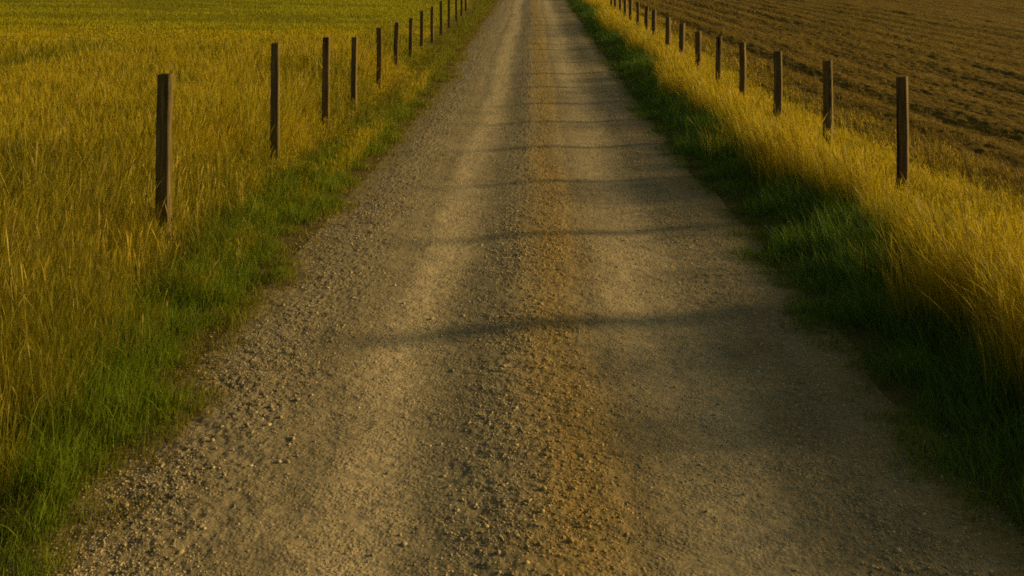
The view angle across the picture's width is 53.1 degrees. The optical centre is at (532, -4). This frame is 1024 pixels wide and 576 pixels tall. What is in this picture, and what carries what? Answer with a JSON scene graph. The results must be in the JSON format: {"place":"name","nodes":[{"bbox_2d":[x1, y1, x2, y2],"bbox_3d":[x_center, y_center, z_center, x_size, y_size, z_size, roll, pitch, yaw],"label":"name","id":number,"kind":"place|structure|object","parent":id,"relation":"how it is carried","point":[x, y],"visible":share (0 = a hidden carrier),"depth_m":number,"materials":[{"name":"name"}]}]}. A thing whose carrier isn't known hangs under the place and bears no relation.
{"place":"outdoors","nodes":[
{"label":"outdoors","id":0,"kind":"place"},
{"bbox_2d":[0,0,1023,575],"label":"gravel road","id":1,"kind":"structure","parent":0,"point":[536,46],"depth_m":5.03,"materials":[{"name":"beige gravel"}]},
{"bbox_2d":[0,0,1023,569],"bbox_3d":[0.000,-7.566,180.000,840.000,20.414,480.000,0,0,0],"label":"ground","id":2,"kind":"structure","parent":0,"point":[890,392],"depth_m":9.75,"materials":[{"name":"soil"}]},
{"bbox_2d":[155,73,172,248],"bbox_3d":[-2.852,1.449,7.927,0.110,1.718,0.114,0,0,-4],"label":"fence post","id":3,"kind":"object","parent":2,"relation":"on","point":[163,169],"visible":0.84,"depth_m":7.88,"materials":[{"name":"brown wood"}]},
{"bbox_2d":[0,21,453,504],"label":"meadow grass","id":4,"kind":"structure","parent":2,"relation":"on","point":[79,225],"depth_m":9.47,"materials":[{"name":"yellow plant"}]},
{"bbox_2d":[0,0,470,53],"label":"pasture grass","id":5,"kind":"structure","parent":2,"relation":"on","point":[362,9],"depth_m":38.28,"materials":[{"name":"plant"}]},
{"bbox_2d":[0,0,499,575],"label":"verge grass","id":6,"kind":"structure","parent":2,"relation":"on","point":[60,460],"depth_m":5.51,"materials":[{"name":"green plant"}]},
{"bbox_2d":[270,43,279,167],"bbox_3d":[-2.847,1.399,11.322,0.096,1.787,0.097,0,0,-2],"label":"fence post","id":7,"kind":"object","parent":2,"relation":"on","point":[275,98],"visible":0.83,"depth_m":11.28,"materials":[{"name":"brown wood"}]},
{"bbox_2d":[321,37,329,131],"bbox_3d":[-2.845,1.412,14.100,0.107,1.725,0.104,1,0,-6],"label":"fence post","id":8,"kind":"object","parent":2,"relation":"on","point":[326,78],"visible":0.76,"depth_m":14.05,"materials":[{"name":"brown wood"}]},
{"bbox_2d":[351,37,357,110],"bbox_3d":[-2.847,1.432,16.351,0.103,1.588,0.100,1,0,2],"label":"fence post","id":9,"kind":"object","parent":2,"relation":"on","point":[354,50],"visible":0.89,"depth_m":16.30,"materials":[{"name":"brown wood"}]},
{"bbox_2d":[376,27,381,88],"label":"fence post","id":10,"kind":"object","parent":2,"relation":"on","point":[379,51],"visible":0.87,"depth_m":18.87,"materials":[{"name":"brown wood"}]},
{"bbox_2d":[394,22,398,74],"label":"fence post","id":11,"kind":"object","parent":2,"relation":"on","point":[396,32],"visible":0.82,"depth_m":21.35,"materials":[{"name":"brown wood"}]},
{"bbox_2d":[408,18,412,62],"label":"fence post","id":12,"kind":"object","parent":2,"relation":"on","point":[410,34],"visible":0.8,"depth_m":23.85,"materials":[{"name":"brown wood"}]},
{"bbox_2d":[420,11,423,48],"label":"fence post","id":13,"kind":"object","parent":2,"relation":"on","point":[421,27],"visible":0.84,"depth_m":26.29,"materials":[{"name":"brown wood"}]},
{"bbox_2d":[430,6,433,42],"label":"fence post","id":14,"kind":"object","parent":2,"relation":"on","point":[432,26],"visible":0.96,"depth_m":29.09,"materials":[{"name":"brown wood"}]},
{"bbox_2d":[439,1,442,34],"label":"fence post","id":15,"kind":"object","parent":2,"relation":"on","point":[441,17],"visible":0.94,"depth_m":31.88,"materials":[{"name":"brown wood"}]},
{"bbox_2d":[448,0,449,27],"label":"fence post","id":16,"kind":"object","parent":2,"relation":"on","point":[448,13],"visible":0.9,"depth_m":34.95,"materials":[{"name":"brown wood"}]},
{"bbox_2d":[455,0,457,20],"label":"fence post","id":17,"kind":"object","parent":2,"relation":"on","point":[456,13],"visible":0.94,"depth_m":38.32,"materials":[{"name":"brown wood"}]},
{"bbox_2d":[460,0,462,15],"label":"fence post","id":18,"kind":"object","parent":2,"relation":"on","point":[461,10],"visible":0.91,"depth_m":41.09,"materials":[{"name":"brown wood"}]},
{"bbox_2d":[619,0,621,12],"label":"fence post","id":19,"kind":"object","parent":2,"relation":"on","point":[620,5],"visible":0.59,"depth_m":38.62,"materials":[{"name":"brown wood"}]},
{"bbox_2d":[623,0,626,15],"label":"fence post","id":20,"kind":"object","parent":2,"relation":"on","point":[625,6],"visible":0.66,"depth_m":36.48,"materials":[{"name":"brown wood"}]},
{"bbox_2d":[629,0,631,20],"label":"fence post","id":21,"kind":"object","parent":2,"relation":"on","point":[630,7],"visible":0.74,"depth_m":34.43,"materials":[{"name":"brown wood"}]},
{"bbox_2d":[636,2,639,26],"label":"fence post","id":22,"kind":"object","parent":2,"relation":"on","point":[637,12],"visible":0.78,"depth_m":32.16,"materials":[{"name":"brown wood"}]},
{"bbox_2d":[644,6,648,31],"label":"fence post","id":23,"kind":"object","parent":2,"relation":"on","point":[646,17],"visible":0.64,"depth_m":29.57,"materials":[{"name":"brown wood"}]},
{"bbox_2d":[651,10,655,35],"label":"fence post","id":24,"kind":"object","parent":2,"relation":"on","point":[653,24],"visible":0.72,"depth_m":27.86,"materials":[{"name":"brown wood"}]},
{"bbox_2d":[665,17,670,47],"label":"fence post","id":25,"kind":"object","parent":2,"relation":"on","point":[668,32],"visible":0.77,"depth_m":24.93,"materials":[{"name":"brown wood"}]},
{"bbox_2d":[679,23,684,55],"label":"fence post","id":26,"kind":"object","parent":2,"relation":"on","point":[682,36],"visible":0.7,"depth_m":22.60,"materials":[{"name":"brown wood"}]},
{"bbox_2d":[695,31,701,66],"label":"fence post","id":27,"kind":"object","parent":2,"relation":"on","point":[698,48],"visible":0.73,"depth_m":20.39,"materials":[{"name":"brown wood"}]},
{"bbox_2d":[715,36,721,85],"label":"fence post","id":28,"kind":"object","parent":2,"relation":"on","point":[718,54],"visible":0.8,"depth_m":18.15,"materials":[{"name":"brown wood"}]},
{"bbox_2d":[739,42,745,97],"bbox_3d":[3.308,1.408,16.149,0.111,1.393,0.107,1,0,25],"label":"fence post","id":29,"kind":"object","parent":2,"relation":"on","point":[742,65],"visible":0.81,"depth_m":16.10,"materials":[{"name":"brown wood"}]},
{"bbox_2d":[773,51,782,119],"bbox_3d":[3.308,1.430,13.830,0.126,1.405,0.121,1,0,21],"label":"fence post","id":30,"kind":"object","parent":2,"relation":"on","point":[778,89],"visible":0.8,"depth_m":13.78,"materials":[{"name":"brown wood"}]},
{"bbox_2d":[564,0,1023,564],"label":"verge grass","id":31,"kind":"structure","parent":2,"relation":"on","point":[786,196],"depth_m":6.41,"materials":[{"name":"green plant"}]},
{"bbox_2d":[580,0,1023,412],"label":"bank grass","id":32,"kind":"structure","parent":2,"relation":"on","point":[990,266],"depth_m":8.86,"materials":[{"name":"yellow plant"}]},
{"bbox_2d":[822,60,832,144],"bbox_3d":[3.304,1.431,11.463,0.112,1.448,0.110,0,0,26],"label":"fence post","id":33,"kind":"object","parent":2,"relation":"on","point":[828,91],"visible":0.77,"depth_m":11.42,"materials":[{"name":"brown wood"}]},
{"bbox_2d":[896,76,908,197],"bbox_3d":[3.303,1.451,9.140,0.105,1.488,0.099,0,0,30],"label":"fence post","id":34,"kind":"object","parent":2,"relation":"on","point":[902,123],"visible":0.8,"depth_m":9.10,"materials":[{"name":"brown wood"}]},
{"bbox_2d":[622,0,1023,205],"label":"ploughed field","id":35,"kind":"structure","parent":0,"point":[1001,14],"depth_m":24.78,"materials":[{"name":"brown soil"}]},
{"bbox_2d":[613,0,1023,220],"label":"field stubble","id":36,"kind":"object","parent":35,"relation":"on","point":[1013,171],"visible":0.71,"depth_m":16.10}
]}

